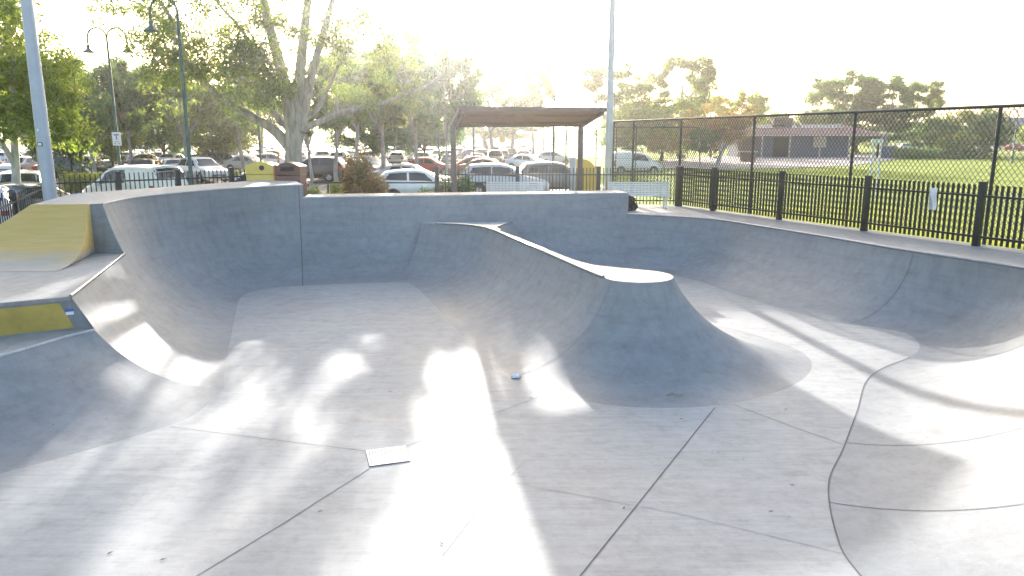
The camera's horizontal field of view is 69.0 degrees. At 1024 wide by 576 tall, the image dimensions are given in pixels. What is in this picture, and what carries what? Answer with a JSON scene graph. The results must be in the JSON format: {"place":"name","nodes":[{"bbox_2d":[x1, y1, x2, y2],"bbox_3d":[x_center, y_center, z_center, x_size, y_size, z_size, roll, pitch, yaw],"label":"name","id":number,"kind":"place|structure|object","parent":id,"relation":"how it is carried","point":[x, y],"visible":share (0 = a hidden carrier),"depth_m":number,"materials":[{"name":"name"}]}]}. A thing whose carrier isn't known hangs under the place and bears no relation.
{"place":"outdoors","nodes":[
{"label":"outdoors","id":0,"kind":"place"},
{"bbox_2d":[0,329,89,353],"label":"deck","id":1,"kind":"structure","parent":0,"point":[10,344],"depth_m":11.07,"materials":[{"name":"concrete"}]},
{"bbox_2d":[0,296,93,337],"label":"ledge","id":2,"kind":"object","parent":1,"relation":"on","point":[28,317],"visible":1,"depth_m":11.38,"materials":[{"name":"concrete"}]},
{"bbox_2d":[56,153,568,193],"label":"car park","id":3,"kind":"structure","parent":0,"point":[322,188],"depth_m":48.69,"materials":[{"name":"asphalt"}]},
{"bbox_2d":[0,185,12,221],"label":"parked car","id":4,"kind":"object","parent":3,"relation":"on","point":[5,191],"visible":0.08,"depth_m":21.40,"materials":[{"name":"paint"}]},
{"bbox_2d":[0,156,36,171],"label":"parked car","id":5,"kind":"object","parent":3,"relation":"on","point":[27,163],"visible":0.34,"depth_m":59.41,"materials":[{"name":"paint"}]},
{"bbox_2d":[0,170,56,185],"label":"parked car","id":6,"kind":"object","parent":3,"relation":"on","point":[30,176],"visible":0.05,"depth_m":28.23,"materials":[{"name":"paint"}]},
{"bbox_2d":[0,44,72,169],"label":"gum tree","id":7,"kind":"object","parent":3,"relation":"on","point":[24,142],"visible":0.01,"depth_m":41.32,"materials":[{"name":"green plant"}]},
{"bbox_2d":[3,183,69,208],"bbox_3d":[-16.196,-2.701,24.448,4.666,1.465,2.140,4,12,20],"label":"parked car","id":8,"kind":"object","parent":3,"relation":"on","point":[17,187],"visible":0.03,"depth_m":23.63,"materials":[{"name":"paint"}]},
{"bbox_2d":[27,62,111,176],"bbox_3d":[-27.790,-10.370,46.685,4.769,8.065,4.888,8,14,35],"label":"leafy tree","id":9,"kind":"object","parent":3,"relation":"on","point":[103,118],"visible":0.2,"depth_m":47.01,"materials":[{"name":"green plant"}]},
{"bbox_2d":[53,155,107,177],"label":"parked car","id":10,"kind":"object","parent":3,"relation":"on","point":[101,168],"visible":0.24,"depth_m":54.55,"materials":[{"name":"paint"}]},
{"bbox_2d":[58,170,103,191],"bbox_3d":[-23.125,-5.940,41.657,4.197,1.334,1.651,0,11,0],"label":"hedge","id":11,"kind":"object","parent":3,"relation":"on","point":[77,180],"visible":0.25,"depth_m":41.25,"materials":[{"name":"green plant"}]},
{"bbox_2d":[82,27,132,165],"bbox_3d":[-18.700,-8.136,35.085,2.340,7.931,0.540,0,11,0],"label":"lamp post","id":12,"kind":"object","parent":3,"relation":"on","point":[116,139],"visible":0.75,"depth_m":34.81,"materials":[{"name":"metal"}]},
{"bbox_2d":[74,56,146,172],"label":"gum tree","id":13,"kind":"object","parent":3,"relation":"on","point":[121,99],"visible":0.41,"depth_m":52.47,"materials":[{"name":"green plant"}]},
{"bbox_2d":[84,97,150,166],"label":"leafy tree","id":14,"kind":"object","parent":3,"relation":"on","point":[108,149],"visible":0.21,"depth_m":60.35,"materials":[{"name":"green plant"}]},
{"bbox_2d":[88,54,169,159],"bbox_3d":[-28.863,-12.997,56.647,5.519,9.345,5.848,2,11,7],"label":"gum tree","id":15,"kind":"object","parent":3,"relation":"on","point":[126,122],"visible":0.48,"depth_m":55.55,"materials":[{"name":"green plant"}]},
{"bbox_2d":[82,164,187,192],"bbox_3d":[-15.596,-4.173,30.782,4.316,1.855,2.160,5,12,22],"label":"parked car","id":16,"kind":"object","parent":3,"relation":"on","point":[140,169],"visible":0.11,"depth_m":29.78,"materials":[{"name":"paint"}]},
{"bbox_2d":[127,158,162,164],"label":"parked car","id":17,"kind":"object","parent":3,"relation":"on","point":[152,161],"visible":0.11,"depth_m":45.76,"materials":[{"name":"paint"}]},
{"bbox_2d":[124,89,200,155],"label":"leafy tree","id":18,"kind":"object","parent":3,"relation":"on","point":[155,138],"visible":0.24,"depth_m":70.65,"materials":[{"name":"green plant"}]},
{"bbox_2d":[161,158,187,179],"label":"parked car","id":19,"kind":"object","parent":3,"relation":"on","point":[171,161],"visible":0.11,"depth_m":51.84,"materials":[{"name":"paint"}]},
{"bbox_2d":[131,72,231,156],"bbox_3d":[-25.870,-13.339,58.539,7.451,9.262,7.148,10,15,42],"label":"gum tree","id":20,"kind":"object","parent":3,"relation":"on","point":[201,112],"visible":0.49,"depth_m":57.42,"materials":[{"name":"green plant"}]},
{"bbox_2d":[176,157,227,182],"bbox_3d":[-20.923,-8.023,50.405,4.616,1.675,2.180,10,15,41],"label":"parked car","id":21,"kind":"object","parent":3,"relation":"on","point":[202,164],"visible":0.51,"depth_m":49.50,"materials":[{"name":"paint"}]},
{"bbox_2d":[160,99,267,156],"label":"leafy tree","id":22,"kind":"object","parent":3,"relation":"on","point":[224,139],"visible":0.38,"depth_m":66.79,"materials":[{"name":"green plant"}]},
{"bbox_2d":[200,152,239,170],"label":"parked car","id":23,"kind":"object","parent":3,"relation":"on","point":[218,157],"visible":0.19,"depth_m":66.45,"materials":[{"name":"paint"}]},
{"bbox_2d":[191,69,269,171],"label":"gum tree","id":24,"kind":"object","parent":3,"relation":"on","point":[228,123],"visible":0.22,"depth_m":62.41,"materials":[{"name":"green plant"}]},
{"bbox_2d":[221,155,263,169],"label":"parked car","id":25,"kind":"object","parent":3,"relation":"on","point":[234,162],"visible":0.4,"depth_m":64.54,"materials":[{"name":"paint"}]},
{"bbox_2d":[81,0,441,162],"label":"gum tree","id":26,"kind":"object","parent":3,"relation":"on","point":[246,54],"visible":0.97,"depth_m":33.16,"materials":[{"name":"green plant"}]},
{"bbox_2d":[247,99,283,152],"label":"gum tree","id":27,"kind":"object","parent":3,"relation":"on","point":[270,118],"visible":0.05,"depth_m":78.73,"materials":[{"name":"green plant"}]},
{"bbox_2d":[253,153,284,163],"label":"parked car","id":28,"kind":"object","parent":3,"relation":"on","point":[271,157],"visible":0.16,"depth_m":70.21,"materials":[{"name":"paint"}]},
{"bbox_2d":[277,76,334,188],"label":"gum tree","id":29,"kind":"object","parent":3,"relation":"on","point":[323,111],"visible":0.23,"depth_m":42.66,"materials":[{"name":"green plant"}]},
{"bbox_2d":[302,156,350,181],"bbox_3d":[-13.527,-8.221,51.388,4.616,1.675,2.180,2,11,8],"label":"parked car","id":30,"kind":"object","parent":3,"relation":"on","point":[322,167],"visible":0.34,"depth_m":50.45,"materials":[{"name":"paint"}]},
{"bbox_2d":[292,56,370,181],"bbox_3d":[-11.894,-11.026,48.955,5.290,8.487,4.926,-3,12,-13],"label":"gum tree","id":31,"kind":"object","parent":3,"relation":"on","point":[338,124],"visible":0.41,"depth_m":48.09,"materials":[{"name":"green plant"}]},
{"bbox_2d":[306,38,378,155],"bbox_3d":[-14.519,-16.045,65.975,8.017,11.742,9.471,5,12,23],"label":"gum tree","id":32,"kind":"object","parent":3,"relation":"on","point":[360,118],"visible":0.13,"depth_m":64.98,"materials":[{"name":"green plant"}]},
{"bbox_2d":[315,94,429,156],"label":"leafy tree","id":33,"kind":"object","parent":3,"relation":"on","point":[398,138],"visible":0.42,"depth_m":72.45,"materials":[{"name":"green plant"}]},
{"bbox_2d":[341,50,413,169],"bbox_3d":[-9.338,-12.036,52.377,5.730,9.146,6.153,-4,12,-20],"label":"gum tree","id":34,"kind":"object","parent":3,"relation":"on","point":[386,112],"visible":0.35,"depth_m":51.79,"materials":[{"name":"green plant"}]},
{"bbox_2d":[388,151,408,164],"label":"parked car","id":35,"kind":"object","parent":3,"relation":"on","point":[395,157],"visible":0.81,"depth_m":78.69,"materials":[{"name":"paint"}]},
{"bbox_2d":[357,28,456,164],"bbox_3d":[-6.859,-12.420,51.159,6.249,10.417,7.382,-7,13,-31],"label":"gum tree","id":36,"kind":"object","parent":3,"relation":"on","point":[433,51],"visible":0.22,"depth_m":50.41,"materials":[{"name":"green plant"}]},
{"bbox_2d":[373,163,450,180],"bbox_3d":[-5.964,-6.542,43.564,4.666,1.465,2.140,2,12,12],"label":"parked car","id":37,"kind":"object","parent":3,"relation":"on","point":[401,166],"visible":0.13,"depth_m":42.99,"materials":[{"name":"paint"}]},
{"bbox_2d":[377,168,459,192],"bbox_3d":[-4.353,-4.798,34.736,4.166,1.525,2.100,-2,11,-8],"label":"parked car","id":38,"kind":"object","parent":3,"relation":"on","point":[408,175],"visible":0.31,"depth_m":33.87,"materials":[{"name":"paint"}]},
{"bbox_2d":[378,92,469,157],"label":"leafy tree","id":39,"kind":"object","parent":3,"relation":"on","point":[431,138],"visible":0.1,"depth_m":77.39,"materials":[{"name":"green plant"}]},
{"bbox_2d":[403,157,449,173],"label":"parked car","id":40,"kind":"object","parent":3,"relation":"on","point":[428,163],"visible":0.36,"depth_m":58.41,"materials":[{"name":"paint"}]},
{"bbox_2d":[404,41,488,175],"bbox_3d":[-3.937,-10.057,44.096,4.727,8.490,4.460,2,11,9],"label":"gum tree","id":41,"kind":"object","parent":3,"relation":"on","point":[462,93],"visible":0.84,"depth_m":42.98,"materials":[{"name":"green plant"}]},
{"bbox_2d":[449,156,488,173],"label":"parked car","id":42,"kind":"object","parent":3,"relation":"on","point":[465,160],"visible":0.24,"depth_m":58.45,"materials":[{"name":"paint"}]},
{"bbox_2d":[457,158,514,173],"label":"parked car","id":43,"kind":"object","parent":3,"relation":"on","point":[461,167],"visible":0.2,"depth_m":54.93,"materials":[{"name":"paint"}]},
{"bbox_2d":[441,119,536,151],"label":"gum tree","id":44,"kind":"object","parent":3,"relation":"on","point":[478,130],"visible":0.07,"depth_m":136.94,"materials":[{"name":"green plant"}]},
{"bbox_2d":[485,150,504,162],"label":"parked car","id":45,"kind":"object","parent":3,"relation":"on","point":[496,155],"visible":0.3,"depth_m":79.58,"materials":[{"name":"paint"}]},
{"bbox_2d":[457,163,548,191],"bbox_3d":[-0.454,-5.463,37.662,4.616,1.675,2.180,-1,11,-5],"label":"parked car","id":46,"kind":"object","parent":3,"relation":"on","point":[490,166],"visible":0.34,"depth_m":36.78,"materials":[{"name":"paint"}]},
{"bbox_2d":[475,70,543,149],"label":"gum tree","id":47,"kind":"object","parent":3,"relation":"on","point":[492,84],"visible":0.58,"depth_m":82.04,"materials":[{"name":"green plant"}]},
{"bbox_2d":[483,96,552,147],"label":"gum tree","id":48,"kind":"object","parent":3,"relation":"on","point":[510,131],"visible":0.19,"depth_m":114.55,"materials":[{"name":"green plant"}]},
{"bbox_2d":[502,154,544,166],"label":"parked car","id":49,"kind":"object","parent":3,"relation":"on","point":[518,160],"visible":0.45,"depth_m":68.56,"materials":[{"name":"paint"}]},
{"bbox_2d":[518,60,559,154],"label":"gum tree","id":50,"kind":"object","parent":3,"relation":"on","point":[530,72],"visible":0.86,"depth_m":87.89,"materials":[{"name":"green plant"}]},
{"bbox_2d":[520,161,575,190],"bbox_3d":[2.396,-6.054,40.604,4.616,1.675,2.180,-2,12,-12],"label":"parked car","id":51,"kind":"object","parent":3,"relation":"on","point":[544,165],"visible":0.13,"depth_m":39.69,"materials":[{"name":"paint"}]},
{"bbox_2d":[534,151,569,164],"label":"parked car","id":52,"kind":"object","parent":3,"relation":"on","point":[545,155],"visible":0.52,"depth_m":81.97,"materials":[{"name":"paint"}]},
{"bbox_2d":[552,126,694,190],"bbox_3d":[5.035,-7.491,42.872,12.121,3.600,4.952,-11,16,-43],"label":"wire fence","id":53,"kind":"object","parent":3,"relation":"on","point":[596,158],"visible":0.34,"depth_m":44.86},
{"bbox_2d":[0,275,919,575],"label":"bowl floor","id":54,"kind":"structure","parent":0,"point":[256,465],"depth_m":8.93,"materials":[{"name":"concrete"}]},
{"bbox_2d":[366,446,409,466],"bbox_3d":[-1.548,2.096,9.317,0.521,0.008,0.490,-3,12,-17],"label":"drain grate","id":55,"kind":"object","parent":54,"relation":"on","point":[384,456],"visible":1,"depth_m":9.31,"materials":[{"name":"metal"}]},
{"bbox_2d":[0,184,1023,575],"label":"bowl wall","id":56,"kind":"structure","parent":54,"relation":"on","point":[926,478],"depth_m":14.46,"materials":[{"name":"concrete"}]},
{"bbox_2d":[396,221,811,407],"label":"volcano ridge","id":57,"kind":"structure","parent":54,"relation":"on","point":[506,299],"depth_m":13.04,"materials":[{"name":"concrete"}]},
{"bbox_2d":[0,205,1023,302],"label":"concrete deck","id":58,"kind":"structure","parent":0,"point":[32,285],"depth_m":16.25,"materials":[{"name":"concrete"}]},
{"bbox_2d":[0,183,42,223],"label":"picket fence","id":59,"kind":"object","parent":58,"relation":"on","point":[15,201],"visible":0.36,"depth_m":19.21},
{"bbox_2d":[20,0,57,200],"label":"light pole","id":60,"kind":"object","parent":58,"relation":"on","point":[43,140],"visible":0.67,"depth_m":18.84,"materials":[{"name":"metal"}]},
{"bbox_2d":[0,180,300,270],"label":"raised platform","id":61,"kind":"structure","parent":58,"relation":"on","point":[58,233],"depth_m":15.35,"materials":[{"name":"concrete"}]},
{"bbox_2d":[56,168,245,196],"bbox_3d":[-10.775,-3.120,24.108,0.150,1.420,7.402,10,15,42],"label":"picket fence","id":62,"kind":"object","parent":58,"relation":"on","point":[118,181],"visible":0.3,"depth_m":23.33,"materials":[{"name":"metal"}]},
{"bbox_2d":[245,161,278,180],"bbox_3d":[-8.500,-3.522,25.601,0.950,1.620,0.853,0,11,0],"label":"recycling bin","id":63,"kind":"object","parent":58,"relation":"on","point":[263,170],"visible":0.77,"depth_m":25.11,"materials":[{"name":"yellow plastic"}]},
{"bbox_2d":[273,162,306,196],"bbox_3d":[-7.570,-3.502,25.555,0.880,1.600,0.851,0,11,0],"label":"rubbish bin","id":64,"kind":"object","parent":58,"relation":"on","point":[292,171],"visible":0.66,"depth_m":25.10,"materials":[{"name":"brown plastic"}]},
{"bbox_2d":[303,190,628,212],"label":"wall block","id":65,"kind":"structure","parent":58,"relation":"on","point":[452,194],"depth_m":23.81,"materials":[{"name":"concrete"}]},
{"bbox_2d":[486,182,542,191],"bbox_3d":[0.100,-3.240,26.028,2.000,0.900,0.518,0,11,0],"label":"park bench","id":66,"kind":"object","parent":58,"relation":"on","point":[537,187],"visible":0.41,"depth_m":26.18,"materials":[{"name":"metal"}]},
{"bbox_2d":[450,106,606,191],"bbox_3d":[0.468,-4.519,25.968,5.449,3.432,2.208,-4,12,-21],"label":"shelter","id":67,"kind":"object","parent":58,"relation":"on","point":[581,118],"visible":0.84,"depth_m":25.57,"materials":[{"name":"wood"}]},
{"bbox_2d":[434,166,677,203],"bbox_3d":[1.613,-3.666,26.829,8.776,1.420,0.150,0,11,1],"label":"picket fence","id":68,"kind":"object","parent":58,"relation":"on","point":[517,174],"visible":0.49,"depth_m":26.75,"materials":[{"name":"metal"}]},
{"bbox_2d":[608,182,671,208],"bbox_3d":[4.432,-3.221,25.930,2.150,0.900,0.518,0,11,0],"label":"park bench","id":69,"kind":"object","parent":58,"relation":"on","point":[664,189],"visible":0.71,"depth_m":26.08,"materials":[{"name":"metal"}]},
{"bbox_2d":[674,166,711,208],"bbox_3d":[6.369,-3.487,25.938,0.200,1.420,2.023,-5,12,-23],"label":"picket fence","id":70,"kind":"object","parent":58,"relation":"on","point":[681,177],"visible":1,"depth_m":26.06,"materials":[{"name":"metal"}]},
{"bbox_2d":[710,167,1023,249],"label":"picket fence","id":71,"kind":"object","parent":58,"relation":"on","point":[779,212],"visible":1,"depth_m":19.34,"materials":[{"name":"metal"}]},
{"bbox_2d":[928,188,937,209],"bbox_3d":[10.002,-2.120,17.735,0.064,0.510,0.227,-3,12,-16],"label":"notice sheet","id":72,"kind":"object","parent":71,"relation":"attached to","point":[933,199],"visible":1,"depth_m":17.72,"materials":[{"name":"white paper"}]},
{"bbox_2d":[6,140,1023,249],"bbox_3d":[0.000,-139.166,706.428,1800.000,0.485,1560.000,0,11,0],"label":"lawn","id":73,"kind":"structure","parent":0,"point":[589,150],"depth_m":49.19,"materials":[{"name":"plant"}]},
{"bbox_2d":[0,0,104,183],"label":"gum tree","id":74,"kind":"object","parent":73,"relation":"on","point":[16,116],"visible":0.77,"depth_m":25.18,"materials":[{"name":"green plant"}]},
{"bbox_2d":[143,0,194,184],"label":"lamp post","id":75,"kind":"object","parent":73,"relation":"on","point":[151,28],"visible":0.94,"depth_m":26.02,"materials":[{"name":"metal"}]},
{"bbox_2d":[325,181,347,193],"bbox_3d":[-7.286,-3.880,31.094,1.563,1.234,1.281,0,11,0],"label":"shrub","id":76,"kind":"object","parent":73,"relation":"on","point":[334,189],"visible":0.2,"depth_m":31.05,"materials":[{"name":"green plant"}]},
{"bbox_2d":[337,144,389,193],"bbox_3d":[-5.804,-4.296,29.222,2.236,2.684,1.695,0,11,0],"label":"shrub","id":77,"kind":"object","parent":73,"relation":"on","point":[363,180],"visible":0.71,"depth_m":28.89,"materials":[{"name":"brown plant"}]},
{"bbox_2d":[313,182,484,193],"bbox_3d":[-4.250,-3.734,30.053,7.500,1.082,0.070,0,11,0],"label":"rail","id":78,"kind":"object","parent":73,"relation":"on","point":[387,182],"visible":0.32,"depth_m":29.92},
{"bbox_2d":[439,175,474,191],"bbox_3d":[-2.095,-3.812,29.308,1.819,1.602,1.303,0,11,0],"label":"shrub","id":79,"kind":"object","parent":73,"relation":"on","point":[468,188],"visible":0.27,"depth_m":29.14,"materials":[{"name":"green plant"}]},
{"bbox_2d":[0,122,965,146],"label":"treeline","id":80,"kind":"object","parent":73,"relation":"on","point":[572,136],"visible":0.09,"depth_m":280.34,"materials":[{"name":"green plant"}]},
{"bbox_2d":[570,157,595,190],"bbox_3d":[2.715,-3.957,28.071,1.110,1.900,0.100,0,11,0],"label":"yellow panel","id":81,"kind":"object","parent":73,"relation":"on","point":[587,164],"visible":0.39,"depth_m":27.97,"materials":[{"name":"paint"}]},
{"bbox_2d":[604,0,615,190],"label":"light pole","id":82,"kind":"object","parent":73,"relation":"on","point":[610,105],"visible":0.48,"depth_m":29.86,"materials":[{"name":"metal"}]},
{"bbox_2d":[579,62,658,151],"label":"gum tree","id":83,"kind":"object","parent":73,"relation":"on","point":[625,92],"visible":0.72,"depth_m":81.72,"materials":[{"name":"green plant"}]},
{"bbox_2d":[593,110,672,152],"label":"leafy tree","id":84,"kind":"object","parent":73,"relation":"on","point":[604,137],"visible":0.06,"depth_m":87.90,"materials":[{"name":"green plant"}]},
{"bbox_2d":[614,151,662,173],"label":"parked car","id":85,"kind":"object","parent":73,"relation":"on","point":[620,153],"visible":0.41,"depth_m":60.31,"materials":[{"name":"paint"}]},
{"bbox_2d":[598,91,716,161],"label":"leafy tree","id":86,"kind":"object","parent":73,"relation":"on","point":[647,107],"visible":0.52,"depth_m":78.23,"materials":[{"name":"green plant"}]},
{"bbox_2d":[644,53,720,157],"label":"gum tree","id":87,"kind":"object","parent":73,"relation":"on","point":[706,68],"visible":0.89,"depth_m":88.07,"materials":[{"name":"green plant"}]},
{"bbox_2d":[686,126,720,166],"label":"gum tree","id":88,"kind":"object","parent":73,"relation":"on","point":[701,137],"visible":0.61,"depth_m":64.21,"materials":[{"name":"green plant"}]},
{"bbox_2d":[646,93,766,164],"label":"gum tree","id":89,"kind":"object","parent":73,"relation":"on","point":[743,109],"visible":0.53,"depth_m":68.00,"materials":[{"name":"green plant"}]},
{"bbox_2d":[686,93,739,155],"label":"gum tree","id":90,"kind":"object","parent":73,"relation":"on","point":[718,96],"visible":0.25,"depth_m":100.14,"materials":[{"name":"green plant"}]},
{"bbox_2d":[727,86,773,123],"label":"gum tree","id":91,"kind":"object","parent":73,"relation":"on","point":[755,98],"visible":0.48,"depth_m":113.88,"materials":[{"name":"green plant"}]},
{"bbox_2d":[727,118,886,156],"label":"pavilion","id":92,"kind":"structure","parent":73,"relation":"on","point":[815,139],"depth_m":98.86,"materials":[{"name":"brick"}]},
{"bbox_2d":[738,136,758,155],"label":"door","id":93,"kind":"structure","parent":92,"relation":"in","point":[749,145],"depth_m":98.78,"materials":[{"name":"grey metal"}]},
{"bbox_2d":[772,137,788,155],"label":"door","id":94,"kind":"structure","parent":92,"relation":"in","point":[782,143],"depth_m":98.81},
{"bbox_2d":[794,108,837,123],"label":"gum tree","id":95,"kind":"object","parent":73,"relation":"on","point":[812,120],"visible":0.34,"depth_m":121.56,"materials":[{"name":"green plant"}]},
{"bbox_2d":[612,104,1023,244],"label":"chain link fence","id":96,"kind":"object","parent":73,"relation":"on","point":[994,158],"visible":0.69,"depth_m":21.01,"materials":[{"name":"metal"}]},
{"bbox_2d":[803,67,887,122],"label":"gum tree","id":97,"kind":"object","parent":73,"relation":"on","point":[831,92],"visible":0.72,"depth_m":122.05,"materials":[{"name":"green plant"}]},
{"bbox_2d":[795,105,923,152],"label":"leafy tree","id":98,"kind":"object","parent":73,"relation":"on","point":[884,128],"visible":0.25,"depth_m":123.62,"materials":[{"name":"green plant"}]},
{"bbox_2d":[698,203,1023,249],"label":"grass","id":99,"kind":"structure","parent":73,"relation":"on","point":[890,222],"depth_m":21.98,"materials":[{"name":"green plant"}]},
{"bbox_2d":[869,139,883,195],"bbox_3d":[15.387,-5.072,31.605,0.460,2.436,0.150,0,11,0],"label":"goal post","id":100,"kind":"object","parent":73,"relation":"on","point":[879,150],"visible":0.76,"depth_m":31.48,"materials":[{"name":"metal"}]},
{"bbox_2d":[849,73,925,145],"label":"gum tree","id":101,"kind":"object","parent":73,"relation":"on","point":[878,90],"visible":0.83,"depth_m":118.67,"materials":[{"name":"green plant"}]},
{"bbox_2d":[899,80,947,148],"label":"gum tree","id":102,"kind":"object","parent":73,"relation":"on","point":[934,97],"visible":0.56,"depth_m":122.29,"materials":[{"name":"green plant"}]},
{"bbox_2d":[905,116,960,149],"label":"leafy tree","id":103,"kind":"object","parent":73,"relation":"on","point":[930,131],"visible":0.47,"depth_m":95.44,"materials":[{"name":"green plant"}]},
{"bbox_2d":[891,146,992,158],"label":"hedge","id":104,"kind":"object","parent":73,"relation":"on","point":[944,154],"visible":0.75,"depth_m":90.07,"materials":[{"name":"green plant"}]},
{"bbox_2d":[932,129,980,157],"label":"leafy tree","id":105,"kind":"object","parent":73,"relation":"on","point":[955,139],"visible":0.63,"depth_m":91.73,"materials":[{"name":"green plant"}]},
{"bbox_2d":[935,109,1013,146],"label":"leafy tree","id":106,"kind":"object","parent":73,"relation":"on","point":[963,120],"visible":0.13,"depth_m":100.26,"materials":[{"name":"green plant"}]},
{"bbox_2d":[962,110,1020,153],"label":"leafy tree","id":107,"kind":"object","parent":73,"relation":"on","point":[988,134],"visible":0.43,"depth_m":94.68,"materials":[{"name":"green plant"}]},
{"bbox_2d":[660,154,905,168],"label":"path","id":108,"kind":"structure","parent":0,"point":[819,160],"depth_m":76.06,"materials":[{"name":"concrete"}]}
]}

